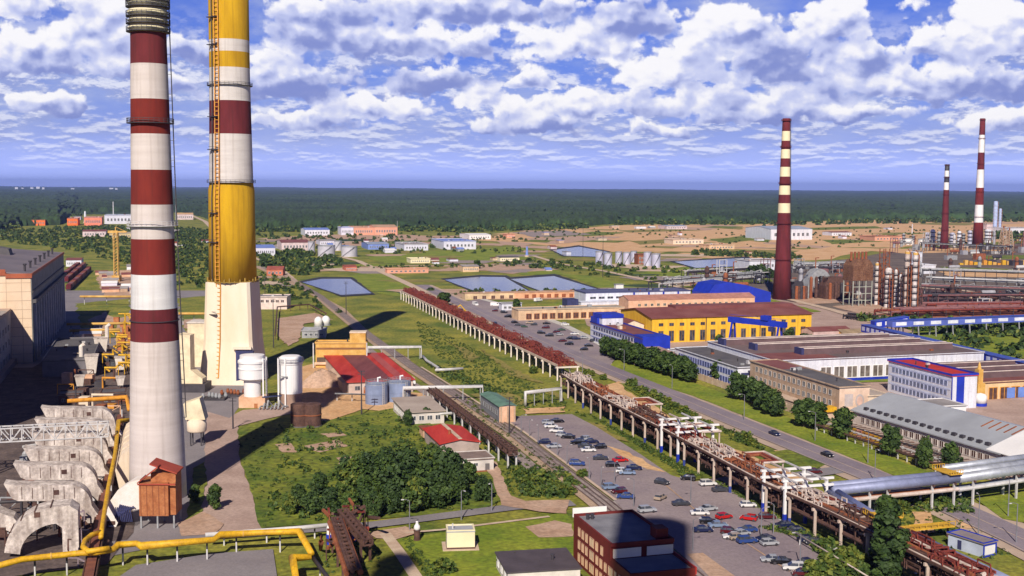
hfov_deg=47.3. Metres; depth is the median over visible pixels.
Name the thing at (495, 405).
switch house
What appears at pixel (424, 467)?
tree
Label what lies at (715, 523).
parked car
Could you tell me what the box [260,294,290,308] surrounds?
office block
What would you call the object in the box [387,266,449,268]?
meadow
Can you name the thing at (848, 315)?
pipe rack
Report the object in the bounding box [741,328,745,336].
window
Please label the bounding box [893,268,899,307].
distillation column
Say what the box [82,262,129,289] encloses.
yard grass
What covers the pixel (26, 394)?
cinder ground
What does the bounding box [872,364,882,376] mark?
window
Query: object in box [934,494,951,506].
bush
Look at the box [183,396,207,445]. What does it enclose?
dust collector
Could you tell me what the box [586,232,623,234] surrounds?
scrub patch
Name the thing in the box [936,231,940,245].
process tower
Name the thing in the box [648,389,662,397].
bush
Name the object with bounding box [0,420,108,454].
lattice bridge
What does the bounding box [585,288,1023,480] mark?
works yard
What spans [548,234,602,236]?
scrub patch
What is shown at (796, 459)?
grass patch
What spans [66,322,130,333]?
pipe bridge
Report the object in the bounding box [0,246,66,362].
turbine hall
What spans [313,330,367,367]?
boiler house
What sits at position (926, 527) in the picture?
expansion joint
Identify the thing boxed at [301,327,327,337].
plant room
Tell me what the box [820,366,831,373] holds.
window
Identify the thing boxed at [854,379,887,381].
works lawn
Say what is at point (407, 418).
tree
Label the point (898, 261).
refinery yard
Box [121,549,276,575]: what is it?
service road
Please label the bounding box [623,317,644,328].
gable annexe
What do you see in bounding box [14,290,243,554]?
yard ground
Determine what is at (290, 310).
pipework
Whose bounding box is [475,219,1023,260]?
sandy ground
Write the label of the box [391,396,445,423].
workshop
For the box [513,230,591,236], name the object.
burnt ground
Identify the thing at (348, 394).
steam pipe
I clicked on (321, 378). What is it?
earth mound
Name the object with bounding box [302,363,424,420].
sandy yard
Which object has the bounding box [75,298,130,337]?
yard grass
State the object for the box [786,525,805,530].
parked car
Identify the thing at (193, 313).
pipe bridge
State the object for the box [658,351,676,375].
tree
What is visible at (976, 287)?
pipe rack
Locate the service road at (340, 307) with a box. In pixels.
[257,266,410,359]
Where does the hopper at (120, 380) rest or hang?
on the ground at (390, 320)
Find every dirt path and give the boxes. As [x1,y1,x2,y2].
[369,526,413,538]
[487,461,568,512]
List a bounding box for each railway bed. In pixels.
[280,275,597,506]
[283,275,705,575]
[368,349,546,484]
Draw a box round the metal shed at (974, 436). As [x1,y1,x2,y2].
[850,392,1023,477]
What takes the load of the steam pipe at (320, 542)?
on the lawn at (390, 563)
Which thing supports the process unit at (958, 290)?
on the ground at (390, 320)
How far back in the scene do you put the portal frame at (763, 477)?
280.83 m
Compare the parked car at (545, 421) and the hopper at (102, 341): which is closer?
the parked car at (545, 421)
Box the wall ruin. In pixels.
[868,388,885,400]
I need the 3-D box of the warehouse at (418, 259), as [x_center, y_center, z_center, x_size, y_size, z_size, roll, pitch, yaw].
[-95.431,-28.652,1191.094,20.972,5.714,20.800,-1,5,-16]
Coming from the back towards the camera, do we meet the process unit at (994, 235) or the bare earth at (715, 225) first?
the bare earth at (715, 225)
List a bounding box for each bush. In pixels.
[431,557,456,573]
[513,465,526,477]
[521,476,536,485]
[525,484,540,496]
[529,366,537,373]
[530,468,549,481]
[546,478,560,488]
[558,484,573,495]
[576,468,588,477]
[583,368,594,376]
[599,374,606,379]
[625,377,637,386]
[636,385,649,392]
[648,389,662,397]
[657,395,672,404]
[665,401,678,410]
[677,405,688,412]
[686,412,699,420]
[704,419,716,427]
[736,430,752,442]
[745,436,759,446]
[802,557,832,575]
[817,552,848,570]
[832,543,861,557]
[845,552,871,572]
[896,497,912,513]
[912,494,933,506]
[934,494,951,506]
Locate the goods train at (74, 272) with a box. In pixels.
[65,262,85,281]
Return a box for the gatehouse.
[266,266,284,275]
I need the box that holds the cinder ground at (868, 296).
[790,288,874,303]
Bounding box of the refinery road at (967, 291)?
[920,287,1022,297]
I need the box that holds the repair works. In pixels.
[938,359,1023,398]
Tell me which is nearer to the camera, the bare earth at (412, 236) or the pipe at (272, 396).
the pipe at (272, 396)
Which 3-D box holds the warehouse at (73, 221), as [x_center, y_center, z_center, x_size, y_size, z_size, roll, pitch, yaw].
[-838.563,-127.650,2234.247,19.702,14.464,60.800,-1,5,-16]
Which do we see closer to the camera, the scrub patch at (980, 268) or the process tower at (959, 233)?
the scrub patch at (980, 268)
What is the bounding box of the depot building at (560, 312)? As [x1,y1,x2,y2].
[511,304,624,319]
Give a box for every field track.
[193,215,208,226]
[256,257,300,284]
[342,257,427,291]
[533,256,690,289]
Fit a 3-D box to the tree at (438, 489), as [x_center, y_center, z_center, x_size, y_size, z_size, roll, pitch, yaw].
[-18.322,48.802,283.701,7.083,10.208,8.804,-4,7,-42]
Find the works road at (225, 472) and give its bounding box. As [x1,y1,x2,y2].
[201,406,290,531]
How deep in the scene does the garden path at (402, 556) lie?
246.11 m
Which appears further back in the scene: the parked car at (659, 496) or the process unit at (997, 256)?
the process unit at (997, 256)
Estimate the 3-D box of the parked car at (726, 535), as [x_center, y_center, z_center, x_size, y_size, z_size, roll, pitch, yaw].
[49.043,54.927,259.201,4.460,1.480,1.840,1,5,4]
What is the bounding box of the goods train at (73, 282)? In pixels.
[66,266,90,289]
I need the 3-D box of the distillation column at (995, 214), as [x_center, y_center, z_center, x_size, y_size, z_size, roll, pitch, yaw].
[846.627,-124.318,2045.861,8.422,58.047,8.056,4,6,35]
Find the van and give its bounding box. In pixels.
[490,302,498,305]
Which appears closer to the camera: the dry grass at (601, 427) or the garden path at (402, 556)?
the garden path at (402, 556)
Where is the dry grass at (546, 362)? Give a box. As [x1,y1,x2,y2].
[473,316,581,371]
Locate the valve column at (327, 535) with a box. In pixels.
[326,526,330,544]
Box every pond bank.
[299,277,374,296]
[441,275,529,291]
[507,274,596,290]
[549,245,610,256]
[671,256,749,267]
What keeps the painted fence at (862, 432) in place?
on the ground at (390, 320)
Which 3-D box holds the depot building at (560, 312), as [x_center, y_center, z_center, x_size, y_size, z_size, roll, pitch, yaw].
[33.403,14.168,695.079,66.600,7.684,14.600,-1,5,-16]
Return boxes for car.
[537,438,550,443]
[542,419,553,424]
[544,423,557,427]
[546,442,561,448]
[549,427,563,432]
[550,418,563,422]
[556,431,566,436]
[561,433,575,438]
[569,459,584,465]
[570,438,585,444]
[578,435,589,439]
[578,442,592,447]
[580,446,595,451]
[585,438,598,443]
[593,443,606,448]
[593,454,608,459]
[601,482,619,490]
[605,461,619,466]
[611,486,627,493]
[612,456,628,462]
[616,467,626,472]
[617,492,634,498]
[619,469,635,474]
[626,464,641,470]
[637,504,656,513]
[654,477,669,485]
[654,493,666,500]
[671,499,690,505]
[680,474,695,480]
[690,508,709,515]
[692,525,713,532]
[698,478,716,486]
[698,504,717,510]
[699,516,715,523]
[707,520,727,527]
[711,485,728,492]
[715,511,732,519]
[720,526,733,533]
[722,531,736,539]
[729,532,743,540]
[733,528,750,534]
[736,534,757,544]
[737,524,757,532]
[739,500,756,507]
[739,513,757,521]
[755,533,775,540]
[758,512,775,519]
[759,537,778,546]
[760,554,777,562]
[768,430,780,435]
[770,556,791,564]
[774,520,794,527]
[782,561,803,570]
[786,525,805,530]
[791,567,808,575]
[796,534,811,542]
[796,557,815,561]
[803,536,819,543]
[807,467,822,473]
[820,451,833,456]
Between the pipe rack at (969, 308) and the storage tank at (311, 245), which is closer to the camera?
the pipe rack at (969, 308)
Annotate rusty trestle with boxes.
[327,516,362,575]
[337,508,372,562]
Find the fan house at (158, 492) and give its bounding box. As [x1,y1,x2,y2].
[107,458,182,527]
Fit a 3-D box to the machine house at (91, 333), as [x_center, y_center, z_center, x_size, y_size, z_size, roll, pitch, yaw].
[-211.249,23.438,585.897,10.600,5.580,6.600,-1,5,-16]
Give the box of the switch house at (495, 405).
[479,391,516,422]
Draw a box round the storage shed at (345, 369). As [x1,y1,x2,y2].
[323,352,415,392]
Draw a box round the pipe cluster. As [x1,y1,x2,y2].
[259,400,287,409]
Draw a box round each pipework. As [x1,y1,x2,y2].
[0,443,103,546]
[48,334,125,413]
[274,304,326,339]
[322,498,379,559]
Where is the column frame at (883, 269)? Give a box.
[878,249,889,305]
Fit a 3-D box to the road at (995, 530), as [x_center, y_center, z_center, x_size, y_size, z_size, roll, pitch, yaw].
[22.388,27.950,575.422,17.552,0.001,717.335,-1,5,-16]
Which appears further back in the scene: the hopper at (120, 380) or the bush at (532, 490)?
the hopper at (120, 380)
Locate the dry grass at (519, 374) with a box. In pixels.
[481,349,542,382]
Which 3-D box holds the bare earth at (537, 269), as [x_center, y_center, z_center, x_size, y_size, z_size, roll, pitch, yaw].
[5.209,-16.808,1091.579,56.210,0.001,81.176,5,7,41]
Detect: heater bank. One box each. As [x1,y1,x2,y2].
[791,279,807,299]
[803,267,828,297]
[818,275,855,299]
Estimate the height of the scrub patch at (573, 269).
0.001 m
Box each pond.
[303,279,370,294]
[447,277,527,291]
[512,276,595,289]
[553,247,604,256]
[677,258,745,267]
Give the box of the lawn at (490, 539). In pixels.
[396,513,573,575]
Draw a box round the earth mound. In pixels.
[302,368,337,387]
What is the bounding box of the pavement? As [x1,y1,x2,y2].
[480,299,598,344]
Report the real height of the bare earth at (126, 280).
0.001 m
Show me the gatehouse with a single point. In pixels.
(278, 270)
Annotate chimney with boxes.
[125,0,186,497]
[200,0,268,384]
[772,118,791,299]
[940,164,949,248]
[972,118,985,243]
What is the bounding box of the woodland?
[0,212,1023,358]
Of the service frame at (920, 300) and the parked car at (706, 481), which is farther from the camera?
the service frame at (920, 300)
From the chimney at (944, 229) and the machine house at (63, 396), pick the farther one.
the chimney at (944, 229)
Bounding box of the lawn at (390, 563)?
[319,539,407,575]
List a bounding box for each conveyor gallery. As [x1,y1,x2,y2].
[67,414,124,575]
[861,324,1023,363]
[870,316,908,331]
[887,314,1023,335]
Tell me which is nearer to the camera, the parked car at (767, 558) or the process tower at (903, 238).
the parked car at (767, 558)
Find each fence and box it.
[698,374,831,425]
[849,427,880,442]
[904,436,941,458]
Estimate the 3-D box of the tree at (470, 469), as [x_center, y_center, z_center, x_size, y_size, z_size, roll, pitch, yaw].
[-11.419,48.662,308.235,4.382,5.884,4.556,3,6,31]
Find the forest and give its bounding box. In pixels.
[0,186,1023,229]
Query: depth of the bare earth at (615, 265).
1162.66 m
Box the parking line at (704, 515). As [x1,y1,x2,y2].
[666,485,781,566]
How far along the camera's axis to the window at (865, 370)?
474.76 m
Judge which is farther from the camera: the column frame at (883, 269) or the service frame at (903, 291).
the column frame at (883, 269)
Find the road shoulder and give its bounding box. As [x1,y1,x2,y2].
[425,285,1023,559]
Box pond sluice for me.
[614,284,623,288]
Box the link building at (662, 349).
[627,341,677,355]
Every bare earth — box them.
[88,312,112,334]
[96,276,130,294]
[115,315,130,364]
[177,511,223,535]
[182,318,201,332]
[259,235,470,245]
[260,281,283,284]
[275,443,296,451]
[277,313,331,345]
[305,440,347,451]
[323,432,344,436]
[325,268,384,270]
[368,254,405,255]
[374,264,528,270]
[388,289,467,292]
[393,236,425,237]
[453,268,519,270]
[453,294,573,299]
[476,243,511,245]
[491,266,555,273]
[497,241,531,243]
[506,243,529,245]
[514,245,546,248]
[524,236,610,243]
[524,407,564,413]
[526,520,573,536]
[591,236,618,237]
[600,264,642,266]
[607,381,669,417]
[608,446,664,471]
[620,265,682,267]
[629,266,686,270]
[660,254,703,255]
[666,245,698,246]
[666,258,701,260]
[675,283,692,285]
[685,227,717,229]
[694,225,736,225]
[732,449,799,478]
[735,247,775,247]
[763,242,830,247]
[795,297,860,304]
[833,304,971,317]
[865,247,1000,252]
[878,310,1023,316]
[913,512,935,532]
[939,271,1023,277]
[956,519,974,528]
[983,222,1023,223]
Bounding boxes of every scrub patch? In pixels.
[313,262,365,265]
[339,239,372,240]
[357,250,406,251]
[378,262,447,264]
[526,240,554,242]
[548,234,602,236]
[557,267,595,270]
[576,240,624,242]
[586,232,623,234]
[597,271,644,273]
[603,274,659,275]
[619,229,698,231]
[623,284,676,286]
[631,239,663,244]
[647,246,682,247]
[704,226,742,228]
[710,239,734,241]
[711,236,753,242]
[722,249,796,253]
[733,278,772,282]
[755,248,815,248]
[811,226,880,229]
[823,239,881,243]
[849,247,891,247]
[881,233,923,233]
[921,223,973,224]
[939,266,1011,269]
[986,255,1023,258]
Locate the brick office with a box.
[749,359,870,421]
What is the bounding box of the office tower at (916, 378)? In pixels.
[887,358,978,407]
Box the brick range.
[618,292,754,308]
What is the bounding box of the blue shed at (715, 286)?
[692,279,770,301]
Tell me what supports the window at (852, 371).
in the assembly hall
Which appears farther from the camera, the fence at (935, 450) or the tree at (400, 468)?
the fence at (935, 450)
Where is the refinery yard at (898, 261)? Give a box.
[691,244,1023,311]
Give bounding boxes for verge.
[611,358,944,486]
[967,482,1023,521]
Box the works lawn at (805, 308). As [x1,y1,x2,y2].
[771,299,819,311]
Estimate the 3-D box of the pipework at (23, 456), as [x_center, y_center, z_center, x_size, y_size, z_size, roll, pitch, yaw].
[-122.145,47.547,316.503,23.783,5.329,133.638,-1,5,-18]
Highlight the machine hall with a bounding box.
[619,302,813,341]
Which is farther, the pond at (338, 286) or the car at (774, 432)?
the pond at (338, 286)
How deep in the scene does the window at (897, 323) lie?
608.78 m
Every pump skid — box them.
[201,392,227,400]
[220,388,243,396]
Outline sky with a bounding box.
[0,0,1023,191]
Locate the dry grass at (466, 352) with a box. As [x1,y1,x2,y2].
[449,341,478,361]
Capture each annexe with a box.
[0,308,16,383]
[455,450,494,471]
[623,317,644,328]
[918,398,967,410]
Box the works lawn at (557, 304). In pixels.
[541,302,561,305]
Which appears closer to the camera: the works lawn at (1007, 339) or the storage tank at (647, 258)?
the works lawn at (1007, 339)
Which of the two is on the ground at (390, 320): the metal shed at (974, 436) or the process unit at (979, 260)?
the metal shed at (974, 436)
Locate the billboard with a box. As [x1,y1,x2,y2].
[572,506,606,516]
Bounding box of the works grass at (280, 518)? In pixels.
[237,408,500,527]
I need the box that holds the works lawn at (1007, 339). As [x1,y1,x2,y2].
[909,325,1023,357]
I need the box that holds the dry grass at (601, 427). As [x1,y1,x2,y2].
[588,422,628,441]
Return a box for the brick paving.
[688,553,733,575]
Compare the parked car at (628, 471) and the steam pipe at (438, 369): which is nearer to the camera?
the parked car at (628, 471)
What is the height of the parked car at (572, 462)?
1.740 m
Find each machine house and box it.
[57,389,84,404]
[79,328,101,336]
[100,387,126,403]
[108,352,127,366]
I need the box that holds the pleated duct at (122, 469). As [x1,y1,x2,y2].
[115,422,129,488]
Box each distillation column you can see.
[873,261,880,304]
[883,266,893,307]
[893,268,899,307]
[897,273,903,306]
[903,249,911,306]
[911,250,919,312]
[993,200,998,226]
[998,209,1001,226]
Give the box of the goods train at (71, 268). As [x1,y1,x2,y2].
[64,262,79,273]
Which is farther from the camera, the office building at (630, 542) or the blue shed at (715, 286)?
the blue shed at (715, 286)
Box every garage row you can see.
[461,290,555,299]
[514,288,614,297]
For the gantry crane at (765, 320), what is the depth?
550.77 m
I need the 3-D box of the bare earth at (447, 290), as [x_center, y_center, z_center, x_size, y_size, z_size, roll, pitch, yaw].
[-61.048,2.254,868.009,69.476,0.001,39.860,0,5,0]
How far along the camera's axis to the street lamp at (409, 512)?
264.34 m
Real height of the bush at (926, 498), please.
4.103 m
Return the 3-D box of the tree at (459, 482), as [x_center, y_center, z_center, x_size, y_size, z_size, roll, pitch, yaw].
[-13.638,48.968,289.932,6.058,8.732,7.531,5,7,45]
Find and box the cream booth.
[442,523,478,550]
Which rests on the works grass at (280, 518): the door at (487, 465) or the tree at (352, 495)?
the tree at (352, 495)
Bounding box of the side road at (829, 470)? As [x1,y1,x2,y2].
[716,467,843,485]
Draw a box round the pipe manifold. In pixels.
[102,313,130,375]
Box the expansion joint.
[900,521,955,536]
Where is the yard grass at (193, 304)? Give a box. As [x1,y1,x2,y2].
[177,296,204,330]
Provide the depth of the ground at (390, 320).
512.57 m
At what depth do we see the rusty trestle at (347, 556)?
232.27 m
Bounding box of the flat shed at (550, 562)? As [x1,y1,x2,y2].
[495,548,581,575]
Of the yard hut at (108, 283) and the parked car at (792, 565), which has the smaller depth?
the parked car at (792, 565)
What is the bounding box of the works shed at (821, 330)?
[801,326,849,334]
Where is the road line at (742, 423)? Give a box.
[433,290,1022,538]
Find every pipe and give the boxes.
[0,528,313,575]
[98,418,129,539]
[205,523,327,545]
[262,395,281,397]
[312,556,328,575]
[318,535,323,550]
[335,393,364,400]
[422,355,462,371]
[438,412,451,414]
[789,528,867,575]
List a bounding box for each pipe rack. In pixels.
[400,287,578,380]
[559,371,996,575]
[648,274,769,287]
[663,270,769,285]
[681,266,747,275]
[791,261,845,267]
[791,265,842,272]
[843,312,881,319]
[874,303,1023,316]
[916,299,1022,306]
[920,242,1012,253]
[920,266,1023,278]
[920,291,1023,301]
[921,282,1023,296]
[922,276,1023,285]
[958,260,1023,264]
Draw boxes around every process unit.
[704,266,709,276]
[716,259,726,273]
[722,272,728,281]
[727,273,735,281]
[735,282,748,284]
[753,273,764,283]
[760,259,770,268]
[794,258,803,270]
[798,268,803,280]
[815,257,828,271]
[829,261,839,272]
[890,238,897,252]
[912,236,918,249]
[917,261,922,274]
[919,238,927,251]
[940,288,949,292]
[944,248,956,259]
[949,265,959,268]
[949,270,960,281]
[949,274,961,292]
[949,283,955,292]
[959,239,961,251]
[960,244,967,254]
[973,244,985,259]
[977,256,982,266]
[977,298,991,301]
[982,290,995,296]
[983,240,991,254]
[985,295,1000,300]
[992,255,1001,259]
[993,231,995,243]
[1005,290,1019,292]
[1009,252,1022,265]
[1015,257,1019,267]
[1016,265,1023,269]
[1018,237,1023,252]
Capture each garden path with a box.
[380,533,421,575]
[405,516,549,532]
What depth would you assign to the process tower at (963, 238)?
1630.23 m
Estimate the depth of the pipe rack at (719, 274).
956.18 m
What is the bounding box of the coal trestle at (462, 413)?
[426,385,517,467]
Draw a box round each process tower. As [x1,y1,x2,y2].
[901,233,905,244]
[929,229,935,245]
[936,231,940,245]
[949,232,955,242]
[956,231,961,245]
[962,233,965,243]
[967,230,972,243]
[984,229,992,242]
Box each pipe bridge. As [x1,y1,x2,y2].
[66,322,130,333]
[67,395,129,416]
[69,328,119,336]
[80,295,130,304]
[178,312,204,315]
[367,345,421,358]
[402,385,482,397]
[524,387,562,405]
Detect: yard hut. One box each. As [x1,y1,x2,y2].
[99,271,116,277]
[101,281,117,285]
[101,287,119,292]
[102,278,118,284]
[107,273,118,277]
[109,286,127,291]
[121,272,130,276]
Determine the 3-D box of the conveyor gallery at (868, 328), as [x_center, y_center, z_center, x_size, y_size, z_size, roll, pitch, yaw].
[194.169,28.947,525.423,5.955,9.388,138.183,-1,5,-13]
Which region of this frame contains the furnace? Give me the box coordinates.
[842,251,872,305]
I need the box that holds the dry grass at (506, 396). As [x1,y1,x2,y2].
[470,391,527,404]
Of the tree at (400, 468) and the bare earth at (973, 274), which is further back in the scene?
the bare earth at (973, 274)
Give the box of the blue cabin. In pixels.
[946,529,998,557]
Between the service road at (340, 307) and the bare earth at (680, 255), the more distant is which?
the bare earth at (680, 255)
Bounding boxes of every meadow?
[347,264,399,265]
[349,273,412,295]
[368,251,534,262]
[376,280,445,281]
[383,256,419,257]
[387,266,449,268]
[401,251,426,252]
[402,263,458,263]
[420,256,461,257]
[464,246,532,254]
[519,270,562,274]
[555,258,595,260]
[560,273,636,287]
[640,271,686,280]
[657,267,704,269]
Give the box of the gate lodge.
[498,302,521,309]
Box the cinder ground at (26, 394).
[0,346,134,575]
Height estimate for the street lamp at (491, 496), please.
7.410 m
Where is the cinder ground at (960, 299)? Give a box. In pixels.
[920,287,1022,301]
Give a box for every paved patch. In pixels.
[257,240,276,241]
[349,271,395,273]
[439,260,492,262]
[492,269,535,271]
[499,254,536,255]
[612,259,677,260]
[620,276,674,279]
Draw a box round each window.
[526,314,531,319]
[534,313,539,318]
[542,313,547,318]
[550,313,554,318]
[565,312,570,317]
[573,312,578,317]
[581,312,585,317]
[589,536,593,548]
[589,549,593,561]
[589,562,593,574]
[600,545,602,556]
[608,565,612,575]
[669,331,673,340]
[679,330,684,340]
[690,330,694,340]
[700,330,704,339]
[710,329,715,339]
[721,329,725,337]
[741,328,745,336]
[751,328,755,336]
[761,328,765,336]
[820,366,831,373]
[833,366,844,377]
[846,365,857,377]
[859,365,870,376]
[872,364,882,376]
[876,421,880,428]
[885,364,888,375]
[896,322,906,325]
[909,431,913,438]
[913,321,923,324]
[915,433,919,439]
[931,321,940,323]
[933,438,937,445]
[939,440,943,447]
[948,320,957,323]
[964,448,969,455]
[965,319,974,322]
[971,450,975,457]
[977,452,982,459]
[982,319,991,321]
[988,387,997,398]
[998,318,1007,321]
[1000,386,1008,398]
[1011,386,1019,397]
[1014,317,1023,320]
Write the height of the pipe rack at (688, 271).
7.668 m
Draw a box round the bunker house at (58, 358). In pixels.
[41,337,99,376]
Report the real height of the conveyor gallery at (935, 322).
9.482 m
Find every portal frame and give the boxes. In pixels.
[656,413,701,453]
[672,420,718,462]
[756,461,810,511]
[776,471,833,523]
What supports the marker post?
on the lawn at (490, 539)
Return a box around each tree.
[187,483,200,502]
[206,483,222,509]
[281,493,300,513]
[291,483,306,503]
[299,490,322,514]
[309,471,328,494]
[317,485,341,513]
[333,454,349,480]
[335,480,351,501]
[338,490,359,511]
[339,458,366,492]
[352,449,367,459]
[355,474,382,504]
[358,451,375,475]
[361,489,386,519]
[368,451,393,491]
[379,446,393,452]
[380,480,405,513]
[383,444,418,497]
[401,475,429,511]
[402,409,412,425]
[404,445,420,462]
[408,457,438,493]
[419,442,438,460]
[424,468,455,509]
[433,445,468,483]
[437,292,450,304]
[447,469,469,501]
[463,462,477,481]
[474,260,480,268]
[474,473,493,501]
[512,298,520,306]
[598,336,608,355]
[603,337,616,357]
[609,339,625,359]
[619,343,629,362]
[623,342,641,364]
[633,346,646,366]
[637,348,654,369]
[649,349,660,371]
[654,350,666,373]
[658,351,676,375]
[667,356,681,377]
[673,355,689,380]
[680,360,699,381]
[709,359,720,377]
[714,334,723,340]
[725,370,747,398]
[741,376,757,403]
[746,265,756,271]
[748,380,771,409]
[755,263,766,277]
[760,387,784,414]
[766,268,773,277]
[767,394,786,416]
[782,327,794,335]
[789,397,814,426]
[802,401,830,427]
[829,406,856,438]
[868,493,911,575]
[879,423,902,456]
[915,435,933,468]
[940,441,963,463]
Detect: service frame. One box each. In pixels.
[880,268,884,300]
[888,273,897,308]
[899,277,904,306]
[906,265,912,306]
[918,286,922,304]
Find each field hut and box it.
[383,248,394,252]
[446,258,457,260]
[455,247,463,250]
[543,267,552,270]
[547,245,556,248]
[562,251,570,254]
[596,237,606,240]
[838,235,846,238]
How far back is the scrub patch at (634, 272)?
1067.41 m
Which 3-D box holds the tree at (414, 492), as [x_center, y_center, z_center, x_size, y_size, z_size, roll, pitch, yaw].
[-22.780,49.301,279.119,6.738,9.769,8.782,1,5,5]
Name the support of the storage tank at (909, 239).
on the sandy ground at (833, 250)
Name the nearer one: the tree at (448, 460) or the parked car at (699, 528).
the parked car at (699, 528)
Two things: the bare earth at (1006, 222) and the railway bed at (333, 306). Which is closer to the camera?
the railway bed at (333, 306)
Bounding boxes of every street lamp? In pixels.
[401,499,409,529]
[461,490,465,519]
[489,483,491,510]
[692,517,700,550]
[761,506,768,533]
[792,532,800,560]
[808,411,815,440]
[864,430,868,462]
[874,449,878,477]
[976,493,979,533]
[1007,480,1009,515]
[1009,503,1017,541]
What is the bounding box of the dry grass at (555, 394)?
[536,382,563,398]
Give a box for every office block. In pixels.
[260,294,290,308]
[590,312,669,349]
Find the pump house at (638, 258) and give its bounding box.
[634,253,643,263]
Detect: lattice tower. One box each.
[998,226,1007,253]
[1005,228,1013,252]
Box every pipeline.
[823,463,962,510]
[940,454,1023,504]
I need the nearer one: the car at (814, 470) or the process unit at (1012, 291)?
the car at (814, 470)
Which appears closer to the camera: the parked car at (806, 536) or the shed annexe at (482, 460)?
the parked car at (806, 536)
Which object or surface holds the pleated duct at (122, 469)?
on the ground at (390, 320)
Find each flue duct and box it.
[0,506,19,539]
[4,479,122,528]
[4,499,109,553]
[13,460,113,503]
[23,445,117,485]
[29,429,115,463]
[35,416,118,447]
[41,405,122,435]
[179,332,211,392]
[186,319,203,366]
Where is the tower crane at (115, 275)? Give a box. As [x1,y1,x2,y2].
[108,227,126,280]
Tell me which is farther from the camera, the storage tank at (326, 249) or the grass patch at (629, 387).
the storage tank at (326, 249)
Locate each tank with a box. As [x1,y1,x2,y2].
[238,353,268,407]
[277,354,303,407]
[290,402,305,427]
[305,402,321,427]
[308,241,314,251]
[314,317,322,326]
[317,245,334,256]
[322,316,330,325]
[334,241,341,250]
[341,246,357,256]
[365,377,387,404]
[387,375,410,401]
[595,251,603,264]
[604,252,611,265]
[615,251,621,263]
[623,252,630,264]
[630,251,636,262]
[643,251,651,265]
[652,253,660,267]
[905,238,913,244]
[976,393,986,406]
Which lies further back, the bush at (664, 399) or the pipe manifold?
the pipe manifold
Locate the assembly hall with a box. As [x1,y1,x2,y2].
[707,332,984,379]
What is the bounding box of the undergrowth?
[239,321,1010,575]
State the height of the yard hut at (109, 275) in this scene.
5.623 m
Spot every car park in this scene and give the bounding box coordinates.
[465,299,614,364]
[511,414,818,575]
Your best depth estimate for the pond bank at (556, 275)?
1000.66 m
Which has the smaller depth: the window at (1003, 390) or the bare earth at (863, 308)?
the window at (1003, 390)
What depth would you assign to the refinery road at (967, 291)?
893.86 m
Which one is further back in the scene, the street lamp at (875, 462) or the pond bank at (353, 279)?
the pond bank at (353, 279)
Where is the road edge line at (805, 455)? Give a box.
[416,285,1022,549]
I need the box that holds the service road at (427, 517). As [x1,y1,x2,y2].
[108,500,574,546]
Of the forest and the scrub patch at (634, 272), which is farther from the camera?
the forest
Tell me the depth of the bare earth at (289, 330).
648.92 m
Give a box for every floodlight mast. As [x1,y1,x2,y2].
[232,397,233,428]
[273,311,273,347]
[358,371,364,413]
[508,397,512,433]
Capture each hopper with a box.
[74,374,85,388]
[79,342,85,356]
[84,353,98,375]
[93,323,110,354]
[114,356,124,372]
[115,375,124,387]
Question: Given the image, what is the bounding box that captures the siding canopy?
[816,422,974,471]
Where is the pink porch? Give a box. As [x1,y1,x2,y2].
[418,425,429,437]
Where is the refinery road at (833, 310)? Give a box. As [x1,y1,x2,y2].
[771,294,870,321]
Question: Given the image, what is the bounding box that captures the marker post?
[413,521,420,540]
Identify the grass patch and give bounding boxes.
[186,462,206,519]
[620,383,698,421]
[678,469,722,479]
[769,450,824,467]
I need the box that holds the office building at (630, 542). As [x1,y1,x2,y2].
[573,509,696,575]
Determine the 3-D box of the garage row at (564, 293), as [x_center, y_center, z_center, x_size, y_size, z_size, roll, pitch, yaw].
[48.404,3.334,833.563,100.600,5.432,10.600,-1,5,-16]
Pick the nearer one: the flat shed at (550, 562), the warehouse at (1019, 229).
the flat shed at (550, 562)
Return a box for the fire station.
[562,287,690,305]
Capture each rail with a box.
[284,276,598,505]
[286,274,704,575]
[286,275,696,575]
[286,276,611,510]
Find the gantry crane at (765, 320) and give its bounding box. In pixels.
[728,314,787,337]
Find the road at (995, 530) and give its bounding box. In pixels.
[417,285,1023,550]
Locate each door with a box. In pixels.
[485,463,489,469]
[957,540,961,549]
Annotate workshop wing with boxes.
[674,346,751,383]
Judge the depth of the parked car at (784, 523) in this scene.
267.70 m
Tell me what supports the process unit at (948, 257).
on the ground at (390, 320)
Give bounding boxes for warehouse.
[32,220,45,225]
[66,257,83,266]
[67,217,79,225]
[83,229,106,236]
[84,216,103,225]
[104,214,130,223]
[109,232,130,237]
[177,213,192,219]
[256,244,274,255]
[277,239,307,250]
[301,228,329,235]
[316,239,336,244]
[337,226,353,234]
[342,265,356,270]
[350,226,373,234]
[361,242,388,249]
[368,225,396,234]
[385,267,428,272]
[395,242,428,250]
[406,257,430,262]
[431,238,475,249]
[458,264,478,271]
[459,233,490,238]
[495,256,518,260]
[503,234,515,237]
[658,225,686,228]
[664,238,703,243]
[699,243,734,248]
[735,258,774,269]
[745,226,811,239]
[822,231,851,235]
[859,235,901,240]
[909,263,935,273]
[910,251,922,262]
[983,223,992,229]
[992,227,1023,233]
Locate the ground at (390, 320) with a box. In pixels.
[0,212,1023,575]
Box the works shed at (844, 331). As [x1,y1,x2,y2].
[837,328,863,333]
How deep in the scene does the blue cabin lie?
251.00 m
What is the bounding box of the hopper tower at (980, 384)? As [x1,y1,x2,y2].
[975,362,984,393]
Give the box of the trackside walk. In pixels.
[421,367,616,499]
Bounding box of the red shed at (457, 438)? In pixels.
[422,423,480,451]
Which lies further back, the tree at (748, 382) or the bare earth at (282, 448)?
the tree at (748, 382)

